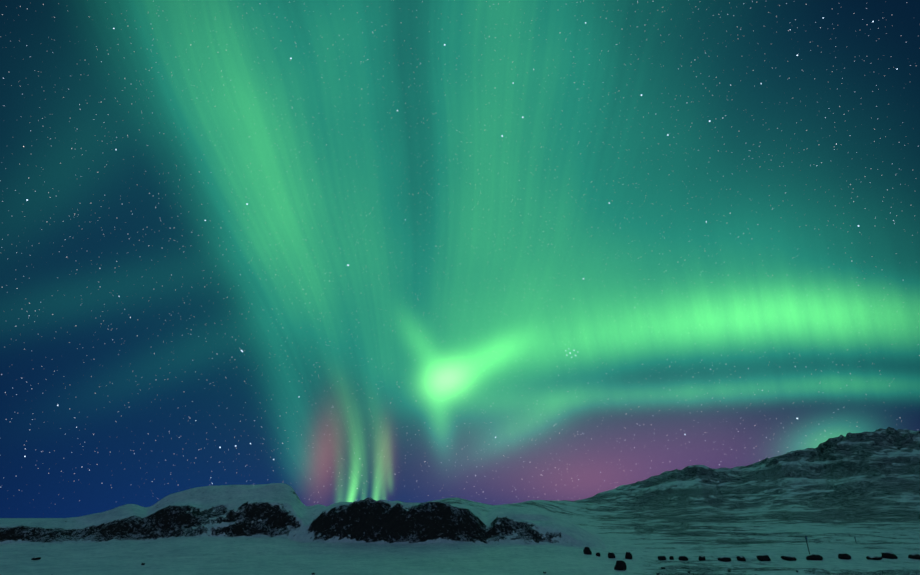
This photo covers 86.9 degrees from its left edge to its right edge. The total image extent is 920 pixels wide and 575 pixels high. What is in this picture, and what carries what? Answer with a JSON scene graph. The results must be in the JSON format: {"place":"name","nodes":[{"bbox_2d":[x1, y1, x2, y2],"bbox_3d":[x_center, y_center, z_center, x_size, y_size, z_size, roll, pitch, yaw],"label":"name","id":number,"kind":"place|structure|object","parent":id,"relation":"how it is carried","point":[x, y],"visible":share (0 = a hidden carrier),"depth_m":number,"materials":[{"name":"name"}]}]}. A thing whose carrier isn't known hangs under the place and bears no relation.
{"place":"outdoors","nodes":[
{"label":"outdoors","id":0,"kind":"place"},
{"bbox_2d":[0,427,919,574],"bbox_3d":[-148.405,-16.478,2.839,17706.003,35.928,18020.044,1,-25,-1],"label":"snowy terrain","id":1,"kind":"structure","parent":0,"point":[830,499],"depth_m":32.09,"materials":[{"name":"white snow"}]},
{"bbox_2d":[583,546,591,554],"bbox_3d":[6.670,13.791,25.444,0.442,0.417,0.398,14,-34,-16],"label":"boulder","id":2,"kind":"object","parent":1,"relation":"on","point":[587,550],"visible":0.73,"depth_m":25.32,"materials":[{"name":"black stone"}]},
{"bbox_2d":[608,552,614,557],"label":"boulder","id":3,"kind":"object","parent":1,"relation":"on","point":[611,554],"visible":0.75,"depth_m":22.97,"materials":[{"name":"black stone"}]},
{"bbox_2d":[614,560,626,570],"bbox_3d":[5.791,10.070,17.577,0.462,0.372,0.326,-2,-31,-6],"label":"boulder","id":4,"kind":"object","parent":1,"relation":"on","point":[620,565],"visible":0.92,"depth_m":17.49,"materials":[{"name":"black stone"}]},
{"bbox_2d":[625,551,631,558],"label":"boulder","id":5,"kind":"object","parent":1,"relation":"on","point":[628,555],"visible":0.88,"depth_m":22.77,"materials":[{"name":"black stone"}]},
{"bbox_2d":[658,555,665,559],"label":"boulder","id":6,"kind":"object","parent":1,"relation":"on","point":[661,557],"visible":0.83,"depth_m":22.09,"materials":[{"name":"black stone"}]},
{"bbox_2d":[679,555,687,560],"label":"boulder","id":7,"kind":"object","parent":1,"relation":"on","point":[683,558],"visible":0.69,"depth_m":22.03,"materials":[{"name":"black stone"}]},
{"bbox_2d":[698,555,705,560],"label":"boulder","id":8,"kind":"object","parent":1,"relation":"on","point":[701,558],"visible":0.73,"depth_m":21.67,"materials":[{"name":"black stone"}]},
{"bbox_2d":[718,556,730,561],"bbox_3d":[11.439,11.768,21.044,0.539,0.210,0.417,-1,-24,5],"label":"boulder","id":9,"kind":"object","parent":1,"relation":"on","point":[725,559],"visible":0.94,"depth_m":20.91,"materials":[{"name":"black stone"}]},
{"bbox_2d":[736,555,745,560],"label":"boulder","id":10,"kind":"object","parent":1,"relation":"on","point":[740,558],"visible":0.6,"depth_m":21.52,"materials":[{"name":"black stone"}]},
{"bbox_2d":[756,554,770,560],"bbox_3d":[13.660,12.185,21.852,0.457,0.319,0.462,7,-26,-15],"label":"boulder","id":11,"kind":"object","parent":1,"relation":"on","point":[763,557],"visible":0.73,"depth_m":21.77,"materials":[{"name":"black stone"}]},
{"bbox_2d":[781,555,796,560],"bbox_3d":[14.891,12.253,21.986,0.491,0.240,0.659,-2,-26,5],"label":"boulder","id":12,"kind":"object","parent":1,"relation":"on","point":[788,557],"visible":0.9,"depth_m":21.82,"materials":[{"name":"black stone"}]},
{"bbox_2d":[806,554,822,559],"bbox_3d":[15.837,12.094,21.764,0.723,0.296,0.595,9,-31,-12],"label":"boulder","id":13,"kind":"object","parent":1,"relation":"on","point":[813,557],"visible":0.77,"depth_m":21.58,"materials":[{"name":"black stone"}]},
{"bbox_2d":[838,553,850,559],"bbox_3d":[17.499,12.228,22.071,0.613,0.306,0.388,17,-26,-20],"label":"boulder","id":14,"kind":"object","parent":1,"relation":"on","point":[846,556],"visible":0.83,"depth_m":21.95,"materials":[{"name":"black stone"}]},
{"bbox_2d":[866,556,882,559],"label":"boulder","id":15,"kind":"object","parent":1,"relation":"on","point":[873,557],"visible":0.94,"depth_m":21.65,"materials":[{"name":"black stone"}]},
{"bbox_2d":[881,551,897,558],"bbox_3d":[19.588,12.231,22.173,0.599,0.342,0.498,-8,-27,30],"label":"boulder","id":16,"kind":"object","parent":1,"relation":"on","point":[888,554],"visible":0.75,"depth_m":22.03,"materials":[{"name":"black stone"}]},
{"bbox_2d":[908,553,919,558],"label":"boulder","id":17,"kind":"object","parent":1,"relation":"on","point":[913,556],"visible":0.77,"depth_m":21.78,"materials":[{"name":"black stone"}]},
{"bbox_2d":[0,0,919,517],"label":"sky","id":18,"kind":"structure","parent":0,"point":[447,329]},
{"bbox_2d":[24,17,897,483],"bbox_3d":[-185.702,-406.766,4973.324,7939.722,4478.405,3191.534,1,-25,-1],"label":"bright stars","id":19,"kind":"object","parent":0,"point":[502,135],"visible":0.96,"depth_m":5244.76,"materials":[{"name":"white"}]}
]}

